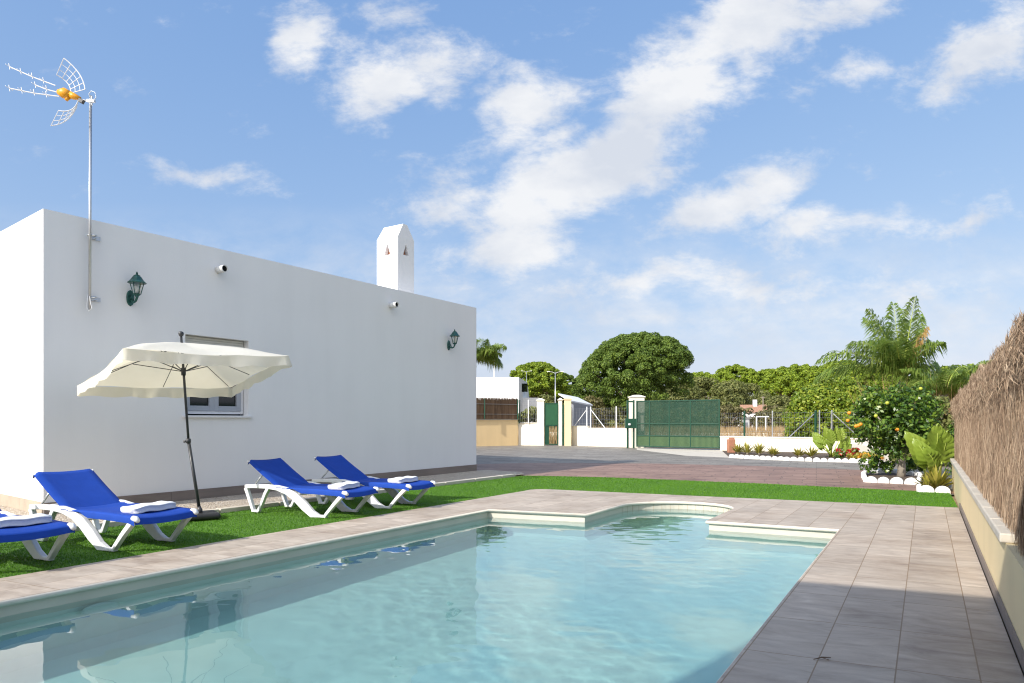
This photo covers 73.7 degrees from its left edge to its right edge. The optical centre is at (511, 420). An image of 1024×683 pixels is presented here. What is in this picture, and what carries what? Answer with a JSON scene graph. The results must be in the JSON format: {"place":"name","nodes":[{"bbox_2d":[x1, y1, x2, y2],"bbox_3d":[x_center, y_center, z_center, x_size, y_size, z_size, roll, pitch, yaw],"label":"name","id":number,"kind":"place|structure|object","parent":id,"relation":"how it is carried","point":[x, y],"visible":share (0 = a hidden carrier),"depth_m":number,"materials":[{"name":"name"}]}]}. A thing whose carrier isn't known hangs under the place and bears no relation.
{"place":"outdoors","nodes":[
{"label":"outdoors","id":0,"kind":"place"},
{"bbox_2d":[0,505,28,515],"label":"gravel path","id":1,"kind":"structure","parent":0,"point":[14,511],"depth_m":9.70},
{"bbox_2d":[47,470,522,524],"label":"gravel path","id":2,"kind":"structure","parent":0,"point":[224,501],"depth_m":11.44,"materials":[{"name":"gravel"}]},
{"bbox_2d":[0,475,957,577],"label":"lawn","id":3,"kind":"structure","parent":0,"point":[248,533],"depth_m":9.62,"materials":[{"name":"plant"}]},
{"bbox_2d":[0,509,76,560],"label":"sun lounger","id":4,"kind":"object","parent":3,"relation":"on","point":[28,536],"visible":0.7,"depth_m":6.11,"materials":[{"name":"fabric"}]},
{"bbox_2d":[0,513,51,527],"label":"folded towel","id":5,"kind":"object","parent":4,"relation":"on","point":[19,521],"visible":1,"depth_m":6.08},
{"bbox_2d":[28,469,198,551],"bbox_3d":[-4.287,0.936,7.326,1.888,0.749,0.710,0,0,28],"label":"sun lounger","id":6,"kind":"object","parent":3,"relation":"on","point":[82,498],"visible":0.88,"depth_m":7.33,"materials":[{"name":"fabric"}]},
{"bbox_2d":[120,501,175,513],"bbox_3d":[-3.768,0.900,7.098,0.262,0.092,0.500,0,0,24],"label":"folded towel","id":7,"kind":"object","parent":6,"relation":"on","point":[140,508],"visible":1,"depth_m":6.98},
{"bbox_2d":[77,331,291,520],"bbox_3d":[-4.411,0.054,9.255,2.226,2.478,1.687,0,0,-43],"label":"parasol","id":8,"kind":"object","parent":3,"relation":"on","point":[148,370],"visible":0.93,"depth_m":9.27,"materials":[{"name":"beige fabric"}]},
{"bbox_2d":[75,474,514,530],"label":"kerb","id":9,"kind":"structure","parent":3,"relation":"on","point":[236,508],"depth_m":10.55,"materials":[{"name":"concrete"}]},
{"bbox_2d":[244,458,379,517],"bbox_3d":[-2.841,0.936,9.667,1.888,0.749,0.710,0,0,27],"label":"sun lounger","id":10,"kind":"object","parent":3,"relation":"on","point":[282,476],"visible":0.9,"depth_m":9.65,"materials":[{"name":"blue plastic"}]},
{"bbox_2d":[328,481,359,489],"bbox_3d":[-2.318,0.900,9.448,0.262,0.092,0.500,0,0,19],"label":"folded towel","id":11,"kind":"object","parent":10,"relation":"on","point":[344,485],"visible":0.98,"depth_m":9.29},
{"bbox_2d":[312,455,435,508],"bbox_3d":[-2.153,0.936,10.603,1.888,0.749,0.710,0,0,26],"label":"sun lounger","id":12,"kind":"object","parent":3,"relation":"on","point":[341,468],"visible":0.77,"depth_m":10.61,"materials":[{"name":"fabric"}]},
{"bbox_2d":[388,476,417,482],"bbox_3d":[-1.655,0.900,10.402,0.262,0.092,0.500,0,0,29],"label":"folded towel","id":13,"kind":"object","parent":12,"relation":"on","point":[405,479],"visible":0.98,"depth_m":10.27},
{"bbox_2d":[0,0,1023,398],"label":"sky","id":14,"kind":"structure","parent":0,"point":[733,181],"materials":[{"name":"blue"}]},
{"bbox_2d":[45,429,1023,675],"bbox_3d":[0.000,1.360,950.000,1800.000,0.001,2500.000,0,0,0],"label":"ground","id":15,"kind":"structure","parent":0,"point":[953,497],"depth_m":7.41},
{"bbox_2d":[0,209,476,513],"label":"white house","id":16,"kind":"structure","parent":15,"relation":"on","point":[378,380],"depth_m":11.52,"materials":[{"name":"paint"}]},
{"bbox_2d":[5,58,99,310],"bbox_3d":[-6.592,-3.355,9.757,1.367,3.612,0.454,0,0,0],"label":"tv antenna","id":17,"kind":"object","parent":16,"relation":"attached to","point":[67,95],"visible":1,"depth_m":9.72,"materials":[{"name":"metal"}]},
{"bbox_2d":[126,272,146,305],"bbox_3d":[-5.630,-1.974,10.233,0.320,0.506,0.260,0,0,34],"label":"wall lantern","id":18,"kind":"object","parent":16,"relation":"attached to","point":[137,280],"depth_m":10.20,"materials":[{"name":"metal"}]},
{"bbox_2d":[182,335,252,417],"bbox_3d":[-5.049,-0.724,11.597,0.315,1.352,1.270,0,0,34],"label":"window","id":19,"kind":"structure","parent":16,"relation":"in","point":[212,407],"depth_m":11.62,"materials":[{"name":"metal"}]},
{"bbox_2d":[447,329,459,349],"bbox_3d":[-1.412,-1.960,16.567,0.320,0.506,0.260,0,0,34],"label":"wall lantern","id":20,"kind":"object","parent":16,"relation":"attached to","point":[454,334],"depth_m":16.54,"materials":[{"name":"metal"}]},
{"bbox_2d":[0,504,835,617],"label":"pool basin","id":21,"kind":"object","parent":15,"relation":"in","point":[9,610],"visible":0.12,"depth_m":7.62,"materials":[{"name":"tile"}]},
{"bbox_2d":[0,509,830,682],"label":"water","id":22,"kind":"structure","parent":21,"relation":"in","point":[662,596],"depth_m":5.05,"materials":[{"name":"liquid"}]},
{"bbox_2d":[0,501,838,682],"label":"pool coping","id":23,"kind":"object","parent":21,"relation":"on","point":[14,601],"visible":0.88,"depth_m":7.51,"materials":[{"name":"stone"}]},
{"bbox_2d":[476,338,506,372],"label":"palm tree","id":24,"kind":"object","parent":15,"relation":"on","point":[489,353],"visible":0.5,"depth_m":45.60,"materials":[{"name":"green plant"}]},
{"bbox_2d":[476,419,517,445],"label":"garden wall","id":25,"kind":"structure","parent":15,"relation":"on","point":[496,432],"depth_m":35.54,"materials":[{"name":"paint"}]},
{"bbox_2d":[476,397,518,418],"bbox_3d":[-1.908,-0.621,34.687,5.387,1.122,0.218,0,0,-31],"label":"reed screen","id":26,"kind":"object","parent":25,"relation":"on","point":[496,408],"visible":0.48,"depth_m":35.44,"materials":[{"name":"wicker"}]},
{"bbox_2d":[476,366,538,422],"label":"distant building","id":27,"kind":"structure","parent":15,"relation":"on","point":[503,387],"depth_m":70.00,"materials":[{"name":"paint"}]},
{"bbox_2d":[0,489,1023,682],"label":"deck","id":28,"kind":"structure","parent":15,"relation":"on","point":[883,593],"depth_m":5.45,"materials":[{"name":"tile"}]},
{"bbox_2d":[518,423,536,444],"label":"garden wall","id":29,"kind":"structure","parent":15,"relation":"on","point":[527,433],"depth_m":36.30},
{"bbox_2d":[519,400,535,422],"bbox_3d":[0.823,-0.478,36.225,0.937,1.256,0.065,0,0,9],"label":"wire fence","id":30,"kind":"object","parent":29,"relation":"on","point":[528,405],"visible":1,"depth_m":36.20,"materials":[{"name":"metal"}]},
{"bbox_2d":[518,406,536,422],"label":"shrub","id":31,"kind":"object","parent":15,"relation":"on","point":[532,415],"visible":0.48,"depth_m":59.68,"materials":[{"name":"green plant"}]},
{"bbox_2d":[536,398,544,445],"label":"gate pillar","id":32,"kind":"structure","parent":15,"relation":"on","point":[540,421],"depth_m":36.00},
{"bbox_2d":[544,403,557,444],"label":"pedestrian gate","id":33,"kind":"structure","parent":32,"relation":"attached to","point":[551,414],"depth_m":36.05,"materials":[{"name":"metal"}]},
{"bbox_2d":[509,361,572,397],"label":"stone pine","id":34,"kind":"object","parent":15,"relation":"on","point":[540,379],"visible":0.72,"depth_m":109.07,"materials":[{"name":"green plant"}]},
{"bbox_2d":[538,394,563,428],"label":"olive tree","id":35,"kind":"object","parent":15,"relation":"on","point":[547,398],"visible":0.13,"depth_m":99.05,"materials":[{"name":"green plant"}]},
{"bbox_2d":[557,398,562,445],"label":"gate pillar","id":36,"kind":"structure","parent":15,"relation":"on","point":[560,421],"depth_m":36.00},
{"bbox_2d":[544,373,575,402],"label":"stone pine","id":37,"kind":"object","parent":15,"relation":"on","point":[571,378],"visible":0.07,"depth_m":118.50,"materials":[{"name":"green plant"}]},
{"bbox_2d":[563,397,571,445],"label":"gate pillar","id":38,"kind":"structure","parent":15,"relation":"on","point":[567,421],"depth_m":35.60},
{"bbox_2d":[562,405,563,444],"bbox_3d":[2.700,0.240,36.129,0.110,2.100,0.542,0,0,0],"label":"open gate leaf","id":39,"kind":"object","parent":38,"relation":"attached to","point":[562,424],"visible":0.83,"depth_m":35.90,"materials":[{"name":"green paint"}]},
{"bbox_2d":[558,393,592,431],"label":"shed","id":40,"kind":"structure","parent":15,"relation":"on","point":[578,402],"depth_m":53.64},
{"bbox_2d":[571,426,589,445],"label":"garden wall","id":41,"kind":"structure","parent":15,"relation":"on","point":[579,435],"depth_m":35.75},
{"bbox_2d":[583,395,613,427],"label":"shrub","id":42,"kind":"object","parent":15,"relation":"on","point":[606,412],"visible":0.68,"depth_m":71.30,"materials":[{"name":"green plant"}]},
{"bbox_2d":[588,428,628,446],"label":"garden wall","id":43,"kind":"structure","parent":15,"relation":"on","point":[610,437],"depth_m":34.56,"materials":[{"name":"paint"}]},
{"bbox_2d":[571,406,624,427],"bbox_3d":[4.408,-0.161,35.111,3.413,1.121,0.066,0,0,43],"label":"wire fence","id":44,"kind":"object","parent":43,"relation":"on","point":[572,418],"visible":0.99,"depth_m":35.40,"materials":[{"name":"metal"}]},
{"bbox_2d":[604,404,628,427],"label":"shrub","id":45,"kind":"object","parent":15,"relation":"on","point":[623,412],"visible":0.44,"depth_m":71.17,"materials":[{"name":"green plant"}]},
{"bbox_2d":[618,414,628,426],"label":"shrub","id":46,"kind":"object","parent":15,"relation":"on","point":[622,421],"visible":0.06,"depth_m":69.98,"materials":[{"name":"green plant"}]},
{"bbox_2d":[572,331,694,412],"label":"stone pine","id":47,"kind":"object","parent":15,"relation":"on","point":[652,362],"visible":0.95,"depth_m":72.20,"materials":[{"name":"green plant"}]},
{"bbox_2d":[628,395,645,447],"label":"gate pillar","id":48,"kind":"structure","parent":15,"relation":"on","point":[637,397],"depth_m":33.20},
{"bbox_2d":[650,388,686,400],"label":"olive tree","id":49,"kind":"object","parent":15,"relation":"on","point":[672,397],"visible":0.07,"depth_m":88.26,"materials":[{"name":"green plant"}]},
{"bbox_2d":[669,383,702,399],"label":"olive tree","id":50,"kind":"object","parent":15,"relation":"on","point":[693,395],"visible":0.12,"depth_m":94.26,"materials":[{"name":"green plant"}]},
{"bbox_2d":[687,371,711,397],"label":"stone pine","id":51,"kind":"object","parent":15,"relation":"on","point":[702,374],"visible":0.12,"depth_m":162.59,"materials":[{"name":"green plant"}]},
{"bbox_2d":[693,376,717,399],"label":"olive tree","id":52,"kind":"object","parent":15,"relation":"on","point":[705,385],"visible":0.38,"depth_m":102.96,"materials":[{"name":"green plant"}]},
{"bbox_2d":[700,384,745,414],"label":"olive tree","id":53,"kind":"object","parent":15,"relation":"on","point":[721,392],"visible":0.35,"depth_m":90.49,"materials":[{"name":"green plant"}]},
{"bbox_2d":[720,404,744,429],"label":"shrub","id":54,"kind":"object","parent":15,"relation":"on","point":[724,417],"visible":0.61,"depth_m":61.34,"materials":[{"name":"green plant"}]},
{"bbox_2d":[718,378,748,413],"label":"olive tree","id":55,"kind":"object","parent":15,"relation":"on","point":[737,387],"visible":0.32,"depth_m":97.02,"materials":[{"name":"green plant"}]},
{"bbox_2d":[707,364,762,394],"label":"stone pine","id":56,"kind":"object","parent":15,"relation":"on","point":[735,371],"visible":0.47,"depth_m":146.96,"materials":[{"name":"green plant"}]},
{"bbox_2d":[736,418,748,427],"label":"hut","id":57,"kind":"object","parent":15,"relation":"on","point":[746,421],"visible":0.21,"depth_m":65.50,"materials":[{"name":"white metal"}]},
{"bbox_2d":[731,407,763,428],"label":"shrub","id":58,"kind":"object","parent":15,"relation":"on","point":[759,413],"visible":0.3,"depth_m":71.29,"materials":[{"name":"green plant"}]},
{"bbox_2d":[738,400,766,426],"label":"tiled house","id":59,"kind":"structure","parent":15,"relation":"on","point":[755,407],"depth_m":87.08,"materials":[{"name":"tile"}]},
{"bbox_2d":[742,383,771,403],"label":"olive tree","id":60,"kind":"object","parent":15,"relation":"on","point":[752,387],"visible":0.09,"depth_m":106.79,"materials":[{"name":"green plant"}]},
{"bbox_2d":[746,389,783,405],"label":"olive tree","id":61,"kind":"object","parent":15,"relation":"on","point":[762,392],"visible":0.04,"depth_m":99.44,"materials":[{"name":"green plant"}]},
{"bbox_2d":[758,368,773,381],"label":"stone pine","id":62,"kind":"object","parent":15,"relation":"on","point":[762,372],"visible":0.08,"depth_m":163.70,"materials":[{"name":"green plant"}]},
{"bbox_2d":[752,405,782,428],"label":"shrub","id":63,"kind":"object","parent":15,"relation":"on","point":[769,408],"visible":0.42,"depth_m":69.40,"materials":[{"name":"green plant"}]},
{"bbox_2d":[764,395,793,428],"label":"olive tree","id":64,"kind":"object","parent":15,"relation":"on","point":[778,400],"visible":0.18,"depth_m":95.44,"materials":[{"name":"green plant"}]},
{"bbox_2d":[770,405,787,427],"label":"shrub","id":65,"kind":"object","parent":15,"relation":"on","point":[777,411],"visible":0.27,"depth_m":63.59,"materials":[{"name":"green plant"}]},
{"bbox_2d":[753,364,833,397],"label":"stone pine","id":66,"kind":"object","parent":15,"relation":"on","point":[793,378],"visible":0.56,"depth_m":117.41,"materials":[{"name":"green plant"}]},
{"bbox_2d":[720,436,868,452],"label":"garden wall","id":67,"kind":"structure","parent":15,"relation":"on","point":[786,444],"depth_m":28.53,"materials":[{"name":"paint"}]},
{"bbox_2d":[730,410,856,437],"bbox_3d":[12.747,0.153,27.551,8.834,1.134,0.105,0,0,38],"label":"wire fence","id":68,"kind":"object","parent":67,"relation":"on","point":[815,412],"visible":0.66,"depth_m":28.24,"materials":[{"name":"metal"}]},
{"bbox_2d":[782,375,865,436],"bbox_3d":[15.336,-0.339,33.004,4.757,3.788,4.654,0,0,-16],"label":"yellow bush","id":69,"kind":"object","parent":15,"relation":"on","point":[828,396],"visible":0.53,"depth_m":32.18,"materials":[{"name":"green plant"}]},
{"bbox_2d":[820,360,881,392],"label":"stone pine","id":70,"kind":"object","parent":15,"relation":"on","point":[871,380],"visible":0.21,"depth_m":136.12,"materials":[{"name":"green plant"}]},
{"bbox_2d":[839,395,862,437],"bbox_3d":[15.354,0.156,30.008,2.697,2.621,2.831,0,0,-23],"label":"yellow bush","id":71,"kind":"object","parent":15,"relation":"on","point":[849,401],"visible":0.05,"depth_m":29.82,"materials":[{"name":"green plant"}]},
{"bbox_2d":[851,444,896,463],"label":"garden wall","id":72,"kind":"structure","parent":15,"relation":"on","point":[864,448],"depth_m":24.00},
{"bbox_2d":[866,365,896,391],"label":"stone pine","id":73,"kind":"object","parent":15,"relation":"on","point":[883,382],"visible":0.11,"depth_m":143.52,"materials":[{"name":"green plant"}]},
{"bbox_2d":[846,373,959,438],"bbox_3d":[16.028,-0.202,23.918,7.164,3.124,6.100,0,0,38],"label":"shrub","id":74,"kind":"object","parent":15,"relation":"on","point":[936,393],"visible":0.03,"depth_m":23.49,"materials":[{"name":"green plant"}]},
{"bbox_2d":[887,395,954,465],"bbox_3d":[12.438,0.343,20.101,2.374,2.196,2.281,0,0,7],"label":"shrub","id":75,"kind":"object","parent":15,"relation":"on","point":[945,420],"visible":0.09,"depth_m":19.47,"materials":[{"name":"green plant"}]},
{"bbox_2d":[887,360,990,418],"bbox_3d":[14.458,-0.290,22.949,3.346,3.399,3.844,0,0,36],"label":"palm tree","id":76,"kind":"object","parent":15,"relation":"on","point":[961,375],"visible":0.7,"depth_m":22.64,"materials":[{"name":"green plant"}]},
{"bbox_2d":[913,363,977,400],"bbox_3d":[16.179,-0.310,24.770,4.088,3.604,3.650,0,0,19],"label":"shrub","id":77,"kind":"object","parent":15,"relation":"on","point":[942,366],"visible":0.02,"depth_m":24.76,"materials":[{"name":"green plant"}]},
{"bbox_2d":[950,458,1023,672],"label":"boundary wall","id":78,"kind":"structure","parent":15,"relation":"on","point":[1001,559],"depth_m":4.94,"materials":[{"name":"paint"}]},
{"bbox_2d":[950,310,1023,557],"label":"brush fence","id":79,"kind":"object","parent":78,"relation":"on","point":[987,406],"visible":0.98,"depth_m":5.03,"materials":[{"name":"wicker"}]},
{"bbox_2d":[549,424,792,444],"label":"dry grass","id":80,"kind":"structure","parent":0,"point":[748,431],"depth_m":40.25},
{"bbox_2d":[476,445,953,494],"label":"driveway","id":81,"kind":"structure","parent":0,"point":[537,454],"depth_m":23.79,"materials":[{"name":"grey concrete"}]},
{"bbox_2d":[625,400,635,447],"bbox_3d":[5.633,0.180,32.481,0.520,2.300,0.312,0,0,0],"label":"gate post","id":82,"kind":"object","parent":81,"relation":"on","point":[630,423],"visible":0.89,"depth_m":32.56,"materials":[{"name":"green paint"}]},
{"bbox_2d":[636,399,719,448],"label":"sliding gate","id":83,"kind":"structure","parent":82,"relation":"attached to","point":[680,423],"depth_m":31.30,"materials":[{"name":"metal"}]},
{"bbox_2d":[637,448,728,457],"bbox_3d":[7.505,1.317,28.812,3.848,0.001,9.376,0,0,0],"label":"gate threshold","id":84,"kind":"object","parent":81,"relation":"on","point":[702,452],"visible":0.9,"depth_m":29.05,"materials":[{"name":"concrete"}]},
{"bbox_2d":[477,463,953,493],"bbox_3d":[4.236,1.318,16.786,11.848,0.001,8.973,0,0,0],"label":"driveway brown band","id":85,"kind":"object","parent":81,"relation":"on","point":[844,478],"visible":0.64,"depth_m":17.00,"materials":[{"name":"concrete"}]},
{"bbox_2d":[861,472,922,484],"bbox_3d":[8.400,1.263,15.201,1.228,0.174,2.150,0,0,32],"label":"bed edging","id":86,"kind":"object","parent":85,"relation":"on","point":[894,480],"visible":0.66,"depth_m":14.36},
{"bbox_2d":[916,482,950,493],"bbox_3d":[7.842,1.264,12.806,0.526,0.171,0.934,0,0,26],"label":"bed edging","id":87,"kind":"object","parent":85,"relation":"on","point":[929,489],"visible":0.69,"depth_m":12.41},
{"bbox_2d":[729,454,884,465],"bbox_3d":[9.654,1.264,22.272,1.030,0.173,5.592,0,0,-32],"label":"bed edging","id":88,"kind":"object","parent":81,"relation":"on","point":[850,460],"visible":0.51,"depth_m":22.36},
{"bbox_2d":[722,450,894,463],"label":"bed soil","id":89,"kind":"structure","parent":0,"point":[791,454],"depth_m":25.51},
{"bbox_2d":[727,438,734,452],"bbox_3d":[8.911,1.010,27.800,0.300,0.620,0.200,0,0,0],"label":"clay block","id":90,"kind":"object","parent":89,"relation":"on","point":[730,442],"depth_m":27.70,"materials":[{"name":"ceramic"}]},
{"bbox_2d":[731,443,743,453],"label":"spiky plant","id":91,"kind":"object","parent":89,"relation":"on","point":[737,449],"visible":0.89,"depth_m":26.91,"materials":[{"name":"green plant"}]},
{"bbox_2d":[740,442,755,453],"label":"spiky plant","id":92,"kind":"object","parent":89,"relation":"on","point":[747,450],"visible":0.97,"depth_m":26.45,"materials":[{"name":"green plant"}]},
{"bbox_2d":[751,442,765,454],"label":"spiky plant","id":93,"kind":"object","parent":89,"relation":"on","point":[759,449],"visible":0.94,"depth_m":25.93,"materials":[{"name":"green plant"}]},
{"bbox_2d":[766,446,781,455],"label":"spiky plant","id":94,"kind":"object","parent":89,"relation":"on","point":[772,451],"visible":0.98,"depth_m":25.25,"materials":[{"name":"green plant"}]},
{"bbox_2d":[791,448,805,456],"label":"spiky plant","id":95,"kind":"object","parent":89,"relation":"on","point":[798,453],"visible":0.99,"depth_m":24.33,"materials":[{"name":"green plant"}]},
{"bbox_2d":[801,445,821,456],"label":"spiky plant","id":96,"kind":"object","parent":89,"relation":"on","point":[812,452],"visible":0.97,"depth_m":24.13,"materials":[{"name":"green plant"}]},
{"bbox_2d":[812,425,851,456],"bbox_3d":[11.332,0.744,24.132,1.537,1.151,0.746,0,0,0],"label":"elephant ear plant","id":97,"kind":"object","parent":89,"relation":"on","point":[830,435],"visible":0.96,"depth_m":24.19,"materials":[{"name":"green plant"}]},
{"bbox_2d":[834,448,859,458],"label":"red flower plant","id":98,"kind":"object","parent":89,"relation":"on","point":[840,453],"visible":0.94,"depth_m":22.46,"materials":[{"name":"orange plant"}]},
{"bbox_2d":[846,451,867,458],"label":"croton plant","id":99,"kind":"object","parent":89,"relation":"on","point":[849,455],"visible":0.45,"depth_m":22.31,"materials":[{"name":"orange plant"}]},
{"bbox_2d":[855,452,873,458],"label":"croton plant","id":100,"kind":"object","parent":89,"relation":"on","point":[859,455],"visible":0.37,"depth_m":21.86,"materials":[{"name":"orange plant"}]},
{"bbox_2d":[862,454,883,458],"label":"croton plant","id":101,"kind":"object","parent":89,"relation":"on","point":[866,456],"visible":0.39,"depth_m":21.34,"materials":[{"name":"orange plant"}]},
{"bbox_2d":[813,295,947,402],"bbox_3d":[12.990,-1.460,24.320,4.196,5.734,3.637,0,0,24],"label":"palm tree","id":102,"kind":"object","parent":89,"relation":"on","point":[893,354],"visible":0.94,"depth_m":23.82,"materials":[{"name":"green plant"}]},
{"bbox_2d":[867,473,923,481],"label":"bed soil","id":103,"kind":"structure","parent":0,"point":[877,476],"depth_m":15.87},
{"bbox_2d":[858,455,895,473],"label":"leafy plant","id":104,"kind":"object","parent":103,"relation":"on","point":[873,462],"visible":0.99,"depth_m":16.20,"materials":[{"name":"green plant"}]},
{"bbox_2d":[862,468,918,475],"bbox_3d":[8.844,1.269,16.448,1.387,0.162,1.079,0,0,0],"label":"bed edging","id":105,"kind":"object","parent":103,"relation":"on","point":[912,473],"visible":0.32,"depth_m":16.45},
{"bbox_2d":[846,382,944,476],"bbox_3d":[8.886,0.234,15.855,1.964,2.246,2.177,0,0,29],"label":"orange tree","id":106,"kind":"object","parent":103,"relation":"on","point":[887,418],"visible":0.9,"depth_m":15.55,"materials":[{"name":"green plant"}]},
{"bbox_2d":[905,458,922,472],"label":"leafy plant","id":107,"kind":"object","parent":103,"relation":"on","point":[910,463],"visible":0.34,"depth_m":16.39,"materials":[{"name":"green plant"}]},
{"label":"bed soil","id":108,"kind":"structure","parent":0,"visible":0},
{"bbox_2d":[914,472,941,486],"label":"spiky plant","id":109,"kind":"object","parent":108,"relation":"on","point":[927,480],"visible":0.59,"depth_m":12.82,"materials":[{"name":"yellow plant"}]},
{"bbox_2d":[904,423,954,476],"bbox_3d":[8.187,0.652,13.448,1.324,1.220,0.780,0,0,-27],"label":"elephant ear plant","id":110,"kind":"object","parent":108,"relation":"on","point":[936,448],"visible":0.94,"depth_m":13.21,"materials":[{"name":"green plant"}]},
{"bbox_2d":[917,465,953,488],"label":"spiky plant","id":111,"kind":"object","parent":108,"relation":"on","point":[937,479],"visible":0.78,"depth_m":12.65,"materials":[{"name":"yellow plant"}]},
{"bbox_2d":[922,420,954,477],"bbox_3d":[9.186,0.668,14.681,0.799,1.383,0.600,0,0,36],"label":"leafy plant","id":112,"kind":"object","parent":108,"relation":"on","point":[949,427],"visible":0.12,"depth_m":14.54,"materials":[{"name":"green plant"}]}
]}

